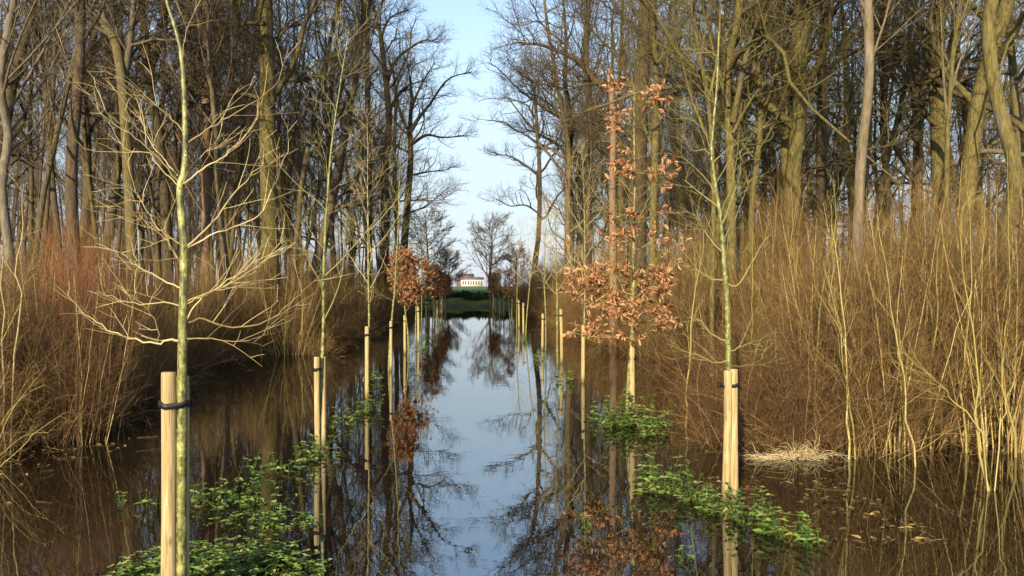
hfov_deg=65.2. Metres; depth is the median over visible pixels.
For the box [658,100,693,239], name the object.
bare tree
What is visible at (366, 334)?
wooden stake
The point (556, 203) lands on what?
bare oak
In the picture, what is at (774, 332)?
tangled shrub
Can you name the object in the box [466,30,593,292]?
bare tree
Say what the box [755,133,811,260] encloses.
young tree
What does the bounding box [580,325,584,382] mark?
wooden stake
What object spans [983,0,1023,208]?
bare tree
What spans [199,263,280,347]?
bare shrub
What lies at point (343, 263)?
tall shrub
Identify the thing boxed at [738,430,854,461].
dry grass tussock
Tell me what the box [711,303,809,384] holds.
tangled shrub
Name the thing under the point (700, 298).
bare shrub
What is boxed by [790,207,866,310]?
tall shrub
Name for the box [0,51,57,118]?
bare tree
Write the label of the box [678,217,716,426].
willow shoots
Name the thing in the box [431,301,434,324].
wooden stake
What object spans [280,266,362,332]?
bare shrub
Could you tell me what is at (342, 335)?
tangled shrub
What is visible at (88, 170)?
bare tree
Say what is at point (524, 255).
bare tree
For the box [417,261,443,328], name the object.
oak sapling
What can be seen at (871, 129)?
bare tree
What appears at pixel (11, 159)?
bare tree
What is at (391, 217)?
young tree
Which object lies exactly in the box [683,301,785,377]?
tangled shrub
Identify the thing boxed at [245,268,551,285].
distant tree line
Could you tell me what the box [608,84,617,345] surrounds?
dead snag
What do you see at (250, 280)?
tall shrub
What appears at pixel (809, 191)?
young tree
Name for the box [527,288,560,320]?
tangled shrub
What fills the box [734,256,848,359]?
bare shrub
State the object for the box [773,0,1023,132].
bare oak
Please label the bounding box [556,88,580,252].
bare tree
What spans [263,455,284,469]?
green plant
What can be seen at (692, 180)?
bare oak
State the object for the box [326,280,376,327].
bare shrub
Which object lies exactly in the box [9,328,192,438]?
tangled shrub
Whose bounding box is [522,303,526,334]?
wooden stake
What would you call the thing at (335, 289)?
bare shrub
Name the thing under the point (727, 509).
green plant
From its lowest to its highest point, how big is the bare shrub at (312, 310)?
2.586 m
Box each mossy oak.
[145,0,406,348]
[544,0,883,275]
[611,0,950,349]
[844,0,1023,247]
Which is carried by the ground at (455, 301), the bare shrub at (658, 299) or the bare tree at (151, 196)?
the bare tree at (151, 196)
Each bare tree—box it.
[0,0,34,126]
[0,0,42,207]
[0,0,92,259]
[0,0,123,315]
[0,0,137,267]
[0,0,294,306]
[0,2,64,242]
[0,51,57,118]
[4,0,287,297]
[5,0,165,293]
[8,0,159,281]
[8,8,95,261]
[8,70,33,225]
[8,91,34,194]
[10,55,81,252]
[22,14,143,274]
[44,0,98,213]
[60,0,107,287]
[60,1,152,267]
[62,0,172,300]
[63,0,146,240]
[63,48,138,246]
[92,1,187,301]
[92,8,172,256]
[92,92,122,231]
[94,95,144,286]
[121,0,296,354]
[133,0,274,288]
[136,33,199,299]
[142,26,211,221]
[143,54,200,267]
[149,0,258,279]
[149,0,305,334]
[153,14,218,224]
[162,0,276,289]
[172,0,288,288]
[172,8,258,212]
[173,123,201,280]
[175,124,216,259]
[176,1,259,298]
[184,76,225,289]
[188,0,287,244]
[191,146,222,285]
[193,67,257,248]
[211,151,232,271]
[213,1,293,261]
[217,0,328,273]
[227,0,402,282]
[228,73,281,256]
[229,99,278,227]
[233,121,260,275]
[241,2,310,270]
[245,0,374,298]
[248,0,349,277]
[259,0,333,252]
[276,79,325,242]
[276,94,305,264]
[277,72,310,253]
[280,0,365,205]
[286,100,322,239]
[290,2,386,272]
[290,68,340,272]
[305,0,459,292]
[309,145,324,238]
[315,56,365,274]
[320,92,372,282]
[331,66,380,269]
[339,16,432,243]
[339,35,486,311]
[343,0,409,287]
[356,105,379,275]
[359,127,380,273]
[364,96,402,239]
[372,31,428,278]
[389,205,461,289]
[431,247,471,284]
[460,211,522,289]
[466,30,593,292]
[477,0,630,284]
[493,242,532,284]
[542,0,635,294]
[548,74,600,260]
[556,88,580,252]
[561,0,685,266]
[563,63,606,259]
[573,87,605,251]
[574,136,600,263]
[610,0,706,249]
[615,0,694,264]
[617,54,663,232]
[631,37,693,237]
[647,46,693,233]
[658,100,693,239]
[659,49,707,217]
[659,118,705,254]
[661,104,709,246]
[666,0,756,250]
[678,1,776,214]
[685,106,723,242]
[727,0,842,283]
[737,39,777,224]
[743,46,806,250]
[755,115,805,231]
[757,2,815,211]
[803,79,835,218]
[810,105,860,221]
[814,0,983,253]
[814,4,897,194]
[815,0,910,255]
[816,0,975,249]
[831,1,925,258]
[852,0,972,226]
[865,51,921,256]
[873,7,981,184]
[908,83,955,212]
[914,64,1007,241]
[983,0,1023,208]
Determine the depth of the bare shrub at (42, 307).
8.83 m
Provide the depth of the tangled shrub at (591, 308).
26.77 m
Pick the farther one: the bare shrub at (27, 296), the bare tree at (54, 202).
the bare tree at (54, 202)
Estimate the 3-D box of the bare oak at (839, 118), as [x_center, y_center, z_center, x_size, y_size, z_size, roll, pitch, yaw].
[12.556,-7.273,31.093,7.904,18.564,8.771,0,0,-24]
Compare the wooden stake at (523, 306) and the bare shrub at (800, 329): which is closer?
the bare shrub at (800, 329)
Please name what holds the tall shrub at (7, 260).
on the ground at (455, 301)
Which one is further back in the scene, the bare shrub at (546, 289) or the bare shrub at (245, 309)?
the bare shrub at (546, 289)
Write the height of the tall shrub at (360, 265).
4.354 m
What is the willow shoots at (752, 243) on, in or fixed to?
in the water
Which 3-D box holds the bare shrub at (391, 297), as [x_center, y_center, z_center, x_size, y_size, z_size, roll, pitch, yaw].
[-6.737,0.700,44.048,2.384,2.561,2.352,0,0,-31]
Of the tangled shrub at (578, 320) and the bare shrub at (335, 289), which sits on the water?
the tangled shrub at (578, 320)
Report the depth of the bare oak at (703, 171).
63.86 m
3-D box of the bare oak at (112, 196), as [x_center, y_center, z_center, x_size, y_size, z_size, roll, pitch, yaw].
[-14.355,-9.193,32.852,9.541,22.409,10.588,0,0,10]
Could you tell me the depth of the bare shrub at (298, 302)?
23.36 m
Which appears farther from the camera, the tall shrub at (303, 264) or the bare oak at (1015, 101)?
the tall shrub at (303, 264)
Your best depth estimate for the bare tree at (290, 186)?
65.55 m
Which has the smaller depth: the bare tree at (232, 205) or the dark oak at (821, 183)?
the dark oak at (821, 183)
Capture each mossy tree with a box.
[599,0,716,353]
[644,0,746,375]
[676,0,833,305]
[716,0,908,249]
[923,0,1012,268]
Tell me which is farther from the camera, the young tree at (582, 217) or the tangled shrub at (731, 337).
the young tree at (582, 217)
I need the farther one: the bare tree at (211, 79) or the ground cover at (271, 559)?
the bare tree at (211, 79)
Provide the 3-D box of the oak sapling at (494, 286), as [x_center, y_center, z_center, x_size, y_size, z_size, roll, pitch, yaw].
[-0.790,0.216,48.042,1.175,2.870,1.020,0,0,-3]
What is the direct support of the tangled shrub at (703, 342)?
on the water
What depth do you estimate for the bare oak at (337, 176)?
27.00 m
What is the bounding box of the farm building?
[460,277,483,285]
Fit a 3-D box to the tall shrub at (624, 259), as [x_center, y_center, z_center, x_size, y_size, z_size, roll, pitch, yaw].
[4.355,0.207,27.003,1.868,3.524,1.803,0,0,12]
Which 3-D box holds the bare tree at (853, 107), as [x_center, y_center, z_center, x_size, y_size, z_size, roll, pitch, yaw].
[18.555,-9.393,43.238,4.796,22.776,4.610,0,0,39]
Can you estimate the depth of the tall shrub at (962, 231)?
10.48 m
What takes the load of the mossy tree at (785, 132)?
on the ground at (455, 301)
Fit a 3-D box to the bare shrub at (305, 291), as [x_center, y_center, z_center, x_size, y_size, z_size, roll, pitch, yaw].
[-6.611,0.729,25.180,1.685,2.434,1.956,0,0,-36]
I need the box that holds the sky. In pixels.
[0,0,1023,285]
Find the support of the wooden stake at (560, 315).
in the water
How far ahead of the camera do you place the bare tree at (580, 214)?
76.41 m
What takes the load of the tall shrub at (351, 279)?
on the ground at (455, 301)
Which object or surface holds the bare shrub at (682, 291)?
on the ground at (455, 301)
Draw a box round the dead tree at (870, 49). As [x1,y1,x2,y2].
[850,0,935,292]
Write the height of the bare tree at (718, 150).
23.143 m
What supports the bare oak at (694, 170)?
on the ground at (455, 301)
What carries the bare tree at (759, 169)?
on the ground at (455, 301)
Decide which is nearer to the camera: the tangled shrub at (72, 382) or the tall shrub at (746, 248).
the tangled shrub at (72, 382)
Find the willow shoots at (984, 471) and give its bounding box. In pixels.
[883,188,1023,490]
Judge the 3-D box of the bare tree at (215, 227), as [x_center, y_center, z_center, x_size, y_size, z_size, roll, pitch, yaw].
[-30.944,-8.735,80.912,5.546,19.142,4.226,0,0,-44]
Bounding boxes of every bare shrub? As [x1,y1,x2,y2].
[0,232,116,361]
[0,240,73,379]
[0,244,157,449]
[0,245,119,392]
[0,246,141,359]
[0,249,117,416]
[0,256,71,432]
[0,261,71,447]
[0,264,66,354]
[0,272,79,329]
[0,286,99,434]
[0,288,27,419]
[0,307,121,445]
[4,270,123,382]
[23,251,170,427]
[38,295,136,365]
[41,243,150,319]
[49,277,177,400]
[63,261,172,363]
[75,272,166,362]
[79,282,174,373]
[93,245,168,331]
[95,265,163,328]
[125,275,241,368]
[130,282,212,370]
[135,279,208,334]
[138,279,208,352]
[140,259,252,366]
[143,272,190,320]
[144,268,257,357]
[157,267,217,344]
[157,270,231,360]
[176,273,224,327]
[179,252,222,318]
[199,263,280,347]
[202,285,275,359]
[206,272,266,353]
[234,283,309,354]
[239,289,316,346]
[248,260,328,355]
[248,271,330,350]
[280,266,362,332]
[280,272,354,324]
[281,278,314,303]
[281,282,321,341]
[281,287,327,341]
[282,278,327,317]
[301,274,353,338]
[304,271,363,308]
[306,269,364,304]
[315,273,351,319]
[315,279,350,321]
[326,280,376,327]
[337,274,372,319]
[341,274,389,323]
[342,278,375,310]
[348,284,384,325]
[350,272,386,307]
[350,274,386,307]
[355,282,390,317]
[356,281,385,306]
[360,270,392,311]
[376,282,401,308]
[376,284,399,313]
[413,278,424,308]
[503,275,524,308]
[515,269,542,310]
[517,273,546,310]
[518,271,529,302]
[522,274,561,304]
[522,275,547,307]
[524,274,554,307]
[531,276,561,308]
[532,279,564,319]
[539,266,564,298]
[547,265,606,313]
[548,269,583,316]
[555,274,576,308]
[561,264,619,318]
[572,261,604,327]
[575,271,624,324]
[581,267,624,331]
[615,257,689,319]
[616,279,661,343]
[625,275,691,332]
[636,251,706,350]
[637,229,780,368]
[646,246,707,354]
[647,259,754,351]
[647,262,715,347]
[660,248,748,322]
[663,256,770,358]
[684,277,738,346]
[697,248,780,351]
[702,262,770,330]
[708,238,842,350]
[708,253,774,325]
[713,250,848,370]
[731,266,839,331]
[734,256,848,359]
[738,229,878,351]
[738,307,868,424]
[745,229,887,344]
[749,277,901,438]
[766,232,1023,455]
[789,241,950,381]
[795,239,992,448]
[801,220,974,409]
[801,233,995,322]
[806,231,1023,441]
[854,223,1023,425]
[949,225,1023,425]
[950,230,1023,436]
[972,229,1023,418]
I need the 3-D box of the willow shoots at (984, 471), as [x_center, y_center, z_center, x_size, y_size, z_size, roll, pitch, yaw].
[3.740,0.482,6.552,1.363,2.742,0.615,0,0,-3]
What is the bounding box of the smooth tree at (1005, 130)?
[981,0,1023,412]
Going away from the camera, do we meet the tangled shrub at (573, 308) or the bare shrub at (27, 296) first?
the bare shrub at (27, 296)
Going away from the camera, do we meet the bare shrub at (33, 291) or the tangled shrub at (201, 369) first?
the bare shrub at (33, 291)
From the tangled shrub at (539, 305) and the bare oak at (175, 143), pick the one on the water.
the tangled shrub at (539, 305)
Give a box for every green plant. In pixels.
[114,491,126,505]
[134,489,160,507]
[189,482,218,506]
[202,481,234,507]
[219,466,251,499]
[232,474,266,506]
[243,448,266,473]
[257,483,297,512]
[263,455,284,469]
[268,442,305,470]
[269,457,294,474]
[301,434,340,459]
[306,466,321,480]
[326,409,343,427]
[331,451,340,462]
[332,405,357,424]
[352,401,370,416]
[361,394,385,411]
[363,366,383,381]
[415,341,428,349]
[423,334,434,341]
[532,349,547,360]
[554,366,574,381]
[579,514,591,528]
[582,398,610,418]
[594,405,627,428]
[604,389,674,430]
[632,454,683,491]
[639,409,673,434]
[649,462,691,495]
[654,408,677,426]
[672,545,694,561]
[676,471,713,501]
[678,475,723,509]
[697,487,728,515]
[711,482,765,522]
[730,489,781,533]
[751,504,792,540]
[784,511,819,550]
[812,528,829,545]
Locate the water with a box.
[0,306,1023,575]
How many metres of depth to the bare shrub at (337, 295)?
27.14 m
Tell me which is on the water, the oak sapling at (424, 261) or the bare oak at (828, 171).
the oak sapling at (424, 261)
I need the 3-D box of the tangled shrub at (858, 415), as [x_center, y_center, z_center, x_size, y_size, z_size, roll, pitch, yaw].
[3.480,1.063,8.019,2.703,1.611,2.859,0,0,-42]
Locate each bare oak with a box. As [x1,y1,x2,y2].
[0,0,91,165]
[0,0,243,274]
[0,6,99,213]
[1,45,42,244]
[30,1,256,271]
[62,3,247,308]
[93,7,178,288]
[108,108,193,274]
[133,52,258,288]
[176,114,225,283]
[201,46,325,272]
[216,0,469,291]
[218,46,320,273]
[237,0,446,287]
[237,177,261,265]
[249,102,339,253]
[282,46,401,274]
[292,105,357,248]
[323,102,393,268]
[332,49,424,245]
[335,149,365,272]
[342,107,436,272]
[362,169,403,266]
[456,0,691,290]
[518,90,606,251]
[527,0,684,223]
[529,137,600,260]
[532,0,678,261]
[549,78,660,253]
[549,118,626,248]
[550,140,597,253]
[554,109,627,255]
[573,70,663,247]
[577,105,675,241]
[578,69,661,234]
[592,0,814,266]
[609,1,709,261]
[617,0,918,302]
[627,0,769,240]
[646,32,750,257]
[648,112,706,244]
[662,81,753,244]
[681,3,854,265]
[683,0,876,262]
[684,27,779,268]
[692,7,861,258]
[723,147,806,260]
[725,1,929,281]
[736,0,929,256]
[736,3,873,244]
[758,50,899,278]
[761,61,895,249]
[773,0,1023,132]
[803,77,859,245]
[809,7,980,237]
[809,122,893,265]
[827,0,1023,278]
[830,0,1023,263]
[832,0,1023,259]
[871,0,1022,220]
[877,0,1023,256]
[891,109,957,236]
[929,13,1022,255]
[946,7,1023,220]
[950,1,1023,216]
[951,1,1023,257]
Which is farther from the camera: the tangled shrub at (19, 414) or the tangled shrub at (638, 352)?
the tangled shrub at (638, 352)
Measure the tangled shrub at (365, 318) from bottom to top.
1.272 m
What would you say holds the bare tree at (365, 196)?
on the ground at (455, 301)
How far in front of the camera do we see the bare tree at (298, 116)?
45.94 m
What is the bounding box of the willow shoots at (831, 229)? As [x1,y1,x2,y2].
[823,191,841,327]
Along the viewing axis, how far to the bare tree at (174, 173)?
68.04 m
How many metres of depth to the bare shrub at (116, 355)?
9.59 m
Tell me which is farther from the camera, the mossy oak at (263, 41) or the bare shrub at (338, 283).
the bare shrub at (338, 283)
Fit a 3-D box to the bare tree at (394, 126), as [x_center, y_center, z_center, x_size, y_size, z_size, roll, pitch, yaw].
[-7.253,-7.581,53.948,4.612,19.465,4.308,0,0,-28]
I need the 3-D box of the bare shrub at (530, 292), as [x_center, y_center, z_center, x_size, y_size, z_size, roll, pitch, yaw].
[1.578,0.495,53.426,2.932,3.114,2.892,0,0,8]
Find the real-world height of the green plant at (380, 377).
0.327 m
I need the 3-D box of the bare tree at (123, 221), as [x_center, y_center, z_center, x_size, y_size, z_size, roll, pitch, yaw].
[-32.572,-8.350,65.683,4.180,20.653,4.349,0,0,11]
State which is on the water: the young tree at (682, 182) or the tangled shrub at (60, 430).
the tangled shrub at (60, 430)
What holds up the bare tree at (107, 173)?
on the ground at (455, 301)
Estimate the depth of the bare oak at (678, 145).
41.56 m
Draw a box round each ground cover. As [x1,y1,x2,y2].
[103,533,331,575]
[201,507,323,531]
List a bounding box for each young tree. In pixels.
[28,145,64,261]
[59,135,98,255]
[80,149,124,278]
[95,193,122,282]
[122,123,244,304]
[174,163,223,292]
[251,143,295,282]
[260,176,293,295]
[328,210,358,267]
[335,200,345,266]
[357,137,413,277]
[372,204,379,272]
[573,160,606,262]
[583,88,630,277]
[592,141,627,269]
[621,9,715,265]
[658,103,750,262]
[699,136,761,252]
[706,1,780,264]
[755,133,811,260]
[802,129,839,267]
[922,158,930,242]
[927,33,1011,286]
[988,91,1023,299]
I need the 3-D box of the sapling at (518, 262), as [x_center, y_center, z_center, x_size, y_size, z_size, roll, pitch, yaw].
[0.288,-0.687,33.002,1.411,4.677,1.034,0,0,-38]
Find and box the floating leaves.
[0,336,947,549]
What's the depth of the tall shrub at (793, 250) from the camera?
15.83 m
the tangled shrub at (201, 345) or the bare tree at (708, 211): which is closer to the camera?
the tangled shrub at (201, 345)
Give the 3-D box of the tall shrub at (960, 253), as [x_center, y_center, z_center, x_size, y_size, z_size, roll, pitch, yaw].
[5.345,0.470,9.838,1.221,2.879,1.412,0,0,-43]
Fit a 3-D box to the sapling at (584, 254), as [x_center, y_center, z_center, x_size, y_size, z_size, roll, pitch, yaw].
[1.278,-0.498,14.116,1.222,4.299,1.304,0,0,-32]
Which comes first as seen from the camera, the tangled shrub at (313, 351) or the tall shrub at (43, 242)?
the tall shrub at (43, 242)
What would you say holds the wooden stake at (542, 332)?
in the water
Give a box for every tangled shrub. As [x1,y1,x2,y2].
[0,330,79,466]
[0,334,136,445]
[0,334,136,447]
[0,340,159,441]
[5,324,146,436]
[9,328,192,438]
[20,313,175,407]
[30,330,159,408]
[44,354,143,418]
[74,340,153,410]
[109,323,228,403]
[119,314,245,394]
[123,327,190,385]
[124,309,248,369]
[138,318,191,380]
[139,319,190,373]
[157,325,233,373]
[189,318,240,364]
[191,310,279,362]
[203,307,291,359]
[271,313,357,355]
[275,316,348,352]
[286,307,345,348]
[298,302,374,347]
[309,301,375,343]
[320,305,361,341]
[327,301,400,340]
[331,308,366,337]
[340,306,386,333]
[346,298,393,336]
[351,301,385,325]
[357,302,384,328]
[372,302,402,326]
[380,300,405,320]
[515,294,541,315]
[521,291,554,318]
[524,292,554,316]
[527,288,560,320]
[533,296,565,323]
[538,289,579,325]
[543,296,567,322]
[544,294,582,328]
[548,293,572,324]
[550,303,586,332]
[554,290,583,328]
[565,299,638,345]
[567,296,622,331]
[570,309,624,340]
[573,307,606,339]
[576,292,622,335]
[578,292,645,346]
[594,298,686,354]
[607,292,667,349]
[613,296,687,348]
[615,326,844,438]
[617,295,687,357]
[623,296,717,362]
[632,323,864,454]
[643,322,814,443]
[645,297,778,371]
[648,303,738,366]
[651,301,750,363]
[662,307,946,461]
[669,304,760,374]
[675,298,786,383]
[680,316,1012,481]
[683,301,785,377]
[687,291,982,450]
[695,270,1003,445]
[705,318,809,383]
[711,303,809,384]
[738,296,841,395]
[745,262,1022,444]
[749,315,994,420]
[749,316,875,398]
[751,298,878,419]
[768,295,1022,439]
[805,282,1023,457]
[829,292,1020,435]
[886,285,1023,419]
[925,310,1022,433]
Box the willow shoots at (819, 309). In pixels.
[796,165,849,425]
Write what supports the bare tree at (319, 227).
on the ground at (455, 301)
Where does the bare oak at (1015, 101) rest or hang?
on the ground at (455, 301)
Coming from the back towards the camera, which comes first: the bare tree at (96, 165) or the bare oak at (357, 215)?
the bare oak at (357, 215)
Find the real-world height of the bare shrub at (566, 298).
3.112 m
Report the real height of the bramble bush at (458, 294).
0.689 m
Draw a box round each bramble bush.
[430,293,450,299]
[451,291,467,297]
[463,293,478,300]
[470,291,486,299]
[481,293,501,299]
[491,290,506,295]
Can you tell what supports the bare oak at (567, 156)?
on the ground at (455, 301)
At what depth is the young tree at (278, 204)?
39.30 m
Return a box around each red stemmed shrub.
[15,194,118,397]
[43,223,138,370]
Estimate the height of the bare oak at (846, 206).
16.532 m
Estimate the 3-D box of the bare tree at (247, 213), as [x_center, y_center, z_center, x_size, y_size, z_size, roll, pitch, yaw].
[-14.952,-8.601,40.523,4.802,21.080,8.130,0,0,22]
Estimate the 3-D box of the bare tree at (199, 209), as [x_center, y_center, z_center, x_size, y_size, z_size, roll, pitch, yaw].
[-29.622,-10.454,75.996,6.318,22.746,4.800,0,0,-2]
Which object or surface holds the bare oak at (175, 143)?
on the ground at (455, 301)
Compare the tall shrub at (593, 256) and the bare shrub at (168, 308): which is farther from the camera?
the tall shrub at (593, 256)
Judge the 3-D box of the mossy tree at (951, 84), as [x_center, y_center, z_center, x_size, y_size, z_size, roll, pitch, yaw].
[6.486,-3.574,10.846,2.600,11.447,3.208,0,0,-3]
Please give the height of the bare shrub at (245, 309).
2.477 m
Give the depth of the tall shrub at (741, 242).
21.63 m
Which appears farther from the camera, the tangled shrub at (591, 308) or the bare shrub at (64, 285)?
the tangled shrub at (591, 308)
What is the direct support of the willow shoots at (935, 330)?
in the water
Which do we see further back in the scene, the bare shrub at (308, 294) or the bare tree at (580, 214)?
the bare tree at (580, 214)
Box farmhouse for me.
[456,274,473,285]
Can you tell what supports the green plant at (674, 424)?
in the water
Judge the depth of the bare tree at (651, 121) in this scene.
34.35 m
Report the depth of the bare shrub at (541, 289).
49.05 m
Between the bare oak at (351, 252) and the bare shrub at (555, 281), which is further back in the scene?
the bare oak at (351, 252)
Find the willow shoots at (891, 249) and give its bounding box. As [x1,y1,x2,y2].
[875,208,905,433]
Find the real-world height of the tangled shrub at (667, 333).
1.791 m
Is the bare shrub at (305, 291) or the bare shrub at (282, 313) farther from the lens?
the bare shrub at (305, 291)
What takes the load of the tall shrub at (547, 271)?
on the ground at (455, 301)
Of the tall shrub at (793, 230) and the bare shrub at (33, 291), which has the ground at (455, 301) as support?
the tall shrub at (793, 230)
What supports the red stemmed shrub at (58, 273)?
in the water
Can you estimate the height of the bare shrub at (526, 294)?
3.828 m
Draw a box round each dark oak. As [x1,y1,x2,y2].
[477,0,723,339]
[727,0,947,264]
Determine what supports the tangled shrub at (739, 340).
on the water
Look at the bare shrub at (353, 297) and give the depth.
29.61 m
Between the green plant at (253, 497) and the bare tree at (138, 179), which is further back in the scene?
the bare tree at (138, 179)
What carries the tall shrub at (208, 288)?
on the water
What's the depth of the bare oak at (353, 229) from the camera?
83.88 m
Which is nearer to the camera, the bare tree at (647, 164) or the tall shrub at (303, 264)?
the tall shrub at (303, 264)
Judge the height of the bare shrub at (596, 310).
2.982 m
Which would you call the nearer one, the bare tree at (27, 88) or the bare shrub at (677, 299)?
the bare shrub at (677, 299)
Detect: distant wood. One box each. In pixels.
[1,80,278,291]
[674,38,1023,300]
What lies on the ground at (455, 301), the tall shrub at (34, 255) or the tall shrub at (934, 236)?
the tall shrub at (34, 255)
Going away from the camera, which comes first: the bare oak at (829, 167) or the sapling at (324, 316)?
the sapling at (324, 316)
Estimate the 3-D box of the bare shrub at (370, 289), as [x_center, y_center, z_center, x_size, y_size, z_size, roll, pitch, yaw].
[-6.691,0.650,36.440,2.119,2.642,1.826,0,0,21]
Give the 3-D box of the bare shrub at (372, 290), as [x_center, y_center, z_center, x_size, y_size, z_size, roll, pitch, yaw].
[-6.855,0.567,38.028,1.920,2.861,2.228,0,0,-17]
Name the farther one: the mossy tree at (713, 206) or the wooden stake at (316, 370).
the mossy tree at (713, 206)
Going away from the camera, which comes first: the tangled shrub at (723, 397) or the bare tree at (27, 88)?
the tangled shrub at (723, 397)
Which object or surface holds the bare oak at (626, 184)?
on the ground at (455, 301)
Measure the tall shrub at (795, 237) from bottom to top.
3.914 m
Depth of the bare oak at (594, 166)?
43.10 m
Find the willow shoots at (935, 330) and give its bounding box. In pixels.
[915,211,957,448]
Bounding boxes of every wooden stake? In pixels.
[158,371,188,575]
[187,376,193,575]
[313,357,320,449]
[321,356,325,445]
[364,326,368,397]
[388,321,392,370]
[403,315,409,353]
[414,307,419,342]
[425,301,428,329]
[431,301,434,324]
[435,302,437,320]
[502,297,504,317]
[510,299,512,322]
[516,300,519,327]
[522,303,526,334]
[541,314,545,349]
[555,309,562,362]
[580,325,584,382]
[624,343,635,422]
[719,370,738,501]
[729,369,737,501]
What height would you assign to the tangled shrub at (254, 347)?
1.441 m
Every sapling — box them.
[53,0,353,575]
[259,0,396,442]
[332,100,407,347]
[366,124,424,369]
[386,243,423,353]
[399,247,438,342]
[407,201,431,334]
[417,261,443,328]
[422,265,443,324]
[429,263,442,320]
[438,270,451,307]
[439,271,448,301]
[441,273,453,311]
[443,269,453,295]
[486,272,503,302]
[488,252,503,317]
[489,268,507,314]
[498,268,518,322]
[505,212,545,334]
[507,216,529,327]
[526,196,558,348]
[536,194,583,362]
[544,136,619,324]
[558,67,692,418]
[657,13,797,497]
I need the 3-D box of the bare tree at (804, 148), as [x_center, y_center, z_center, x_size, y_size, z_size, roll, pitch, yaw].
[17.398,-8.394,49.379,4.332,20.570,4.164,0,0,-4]
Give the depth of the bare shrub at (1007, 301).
9.60 m
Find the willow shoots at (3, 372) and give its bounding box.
[0,169,41,452]
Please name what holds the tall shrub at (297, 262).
on the ground at (455, 301)
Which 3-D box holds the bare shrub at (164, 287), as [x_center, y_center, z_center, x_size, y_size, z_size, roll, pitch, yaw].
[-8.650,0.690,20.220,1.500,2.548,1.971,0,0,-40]
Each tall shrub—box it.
[0,233,51,291]
[0,235,22,332]
[0,247,72,326]
[0,248,37,332]
[1,245,36,357]
[4,221,79,304]
[15,202,82,300]
[22,242,81,315]
[26,209,133,328]
[36,236,109,286]
[57,230,111,281]
[79,225,124,301]
[80,228,163,332]
[140,250,179,327]
[188,249,238,351]
[189,240,222,335]
[210,239,255,342]
[219,242,277,346]
[231,253,262,336]
[235,236,285,349]
[237,232,285,335]
[257,246,289,299]
[279,245,304,304]
[280,241,321,292]
[282,234,329,298]
[283,262,312,300]
[306,249,339,285]
[310,245,347,291]
[315,245,352,293]
[320,251,346,293]
[321,248,346,301]
[326,248,356,287]
[329,250,363,298]
[338,267,361,294]
[339,256,366,302]
[349,248,373,292]
[356,262,375,293]
[529,250,552,290]
[539,255,564,289]
[546,244,565,288]
[552,252,575,284]
[564,240,600,287]
[574,239,594,282]
[575,239,605,296]
[596,226,626,277]
[600,236,626,283]
[603,243,647,293]
[617,248,661,311]
[642,214,693,318]
[646,227,681,288]
[647,209,710,289]
[656,242,677,281]
[661,202,715,290]
[669,214,702,281]
[674,217,748,317]
[683,196,741,290]
[695,227,747,294]
[698,225,766,295]
[708,207,779,314]
[710,210,762,298]
[738,161,833,302]
[739,162,832,316]
[744,193,811,320]
[744,206,822,287]
[753,185,867,385]
[756,207,836,313]
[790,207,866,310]
[808,165,895,293]
[820,199,908,318]
[825,238,933,424]
[828,235,916,328]
[832,198,917,283]
[832,241,950,451]
[834,209,937,322]
[838,200,953,429]
[840,189,907,271]
[845,154,975,436]
[866,136,979,268]
[872,178,1008,439]
[874,215,980,289]
[879,167,1006,401]
[882,218,991,260]
[886,215,1016,356]
[898,171,1023,453]
[906,241,1023,373]
[908,202,1023,438]
[910,207,980,293]
[911,177,1020,300]
[929,235,978,355]
[950,149,1023,448]
[955,224,1023,301]
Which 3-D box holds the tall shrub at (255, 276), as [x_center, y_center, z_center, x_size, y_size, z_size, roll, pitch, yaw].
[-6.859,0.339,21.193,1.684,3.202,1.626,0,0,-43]
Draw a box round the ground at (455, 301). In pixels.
[108,286,515,315]
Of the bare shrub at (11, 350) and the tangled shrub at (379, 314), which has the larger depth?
the tangled shrub at (379, 314)
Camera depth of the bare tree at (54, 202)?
21.34 m
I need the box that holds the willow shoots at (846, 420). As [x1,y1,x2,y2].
[816,220,882,459]
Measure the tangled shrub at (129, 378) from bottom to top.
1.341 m
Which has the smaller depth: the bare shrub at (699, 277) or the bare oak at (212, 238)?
the bare shrub at (699, 277)
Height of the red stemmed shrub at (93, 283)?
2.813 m
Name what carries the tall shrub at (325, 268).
on the ground at (455, 301)
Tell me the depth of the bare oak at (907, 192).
71.12 m
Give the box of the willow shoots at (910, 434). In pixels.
[864,204,917,466]
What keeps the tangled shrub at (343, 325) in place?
in the water
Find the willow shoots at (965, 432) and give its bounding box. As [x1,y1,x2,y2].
[950,180,994,453]
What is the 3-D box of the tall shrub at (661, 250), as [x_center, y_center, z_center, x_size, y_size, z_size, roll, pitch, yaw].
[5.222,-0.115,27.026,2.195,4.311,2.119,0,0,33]
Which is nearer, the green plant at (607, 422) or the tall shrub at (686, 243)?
the green plant at (607, 422)
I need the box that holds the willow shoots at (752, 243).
[742,217,764,388]
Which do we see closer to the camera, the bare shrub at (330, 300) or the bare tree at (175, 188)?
the bare shrub at (330, 300)
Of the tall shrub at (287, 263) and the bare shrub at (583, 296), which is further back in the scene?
the bare shrub at (583, 296)
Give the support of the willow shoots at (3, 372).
in the water
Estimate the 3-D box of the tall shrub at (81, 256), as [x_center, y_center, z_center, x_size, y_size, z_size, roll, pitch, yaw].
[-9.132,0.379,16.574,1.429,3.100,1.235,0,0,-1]
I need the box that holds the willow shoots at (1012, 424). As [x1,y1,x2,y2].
[979,140,1020,456]
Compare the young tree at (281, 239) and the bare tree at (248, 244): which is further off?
the bare tree at (248, 244)
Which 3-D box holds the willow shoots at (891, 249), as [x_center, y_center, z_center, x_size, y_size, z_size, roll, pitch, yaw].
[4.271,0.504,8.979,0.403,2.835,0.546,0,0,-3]
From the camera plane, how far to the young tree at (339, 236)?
86.57 m

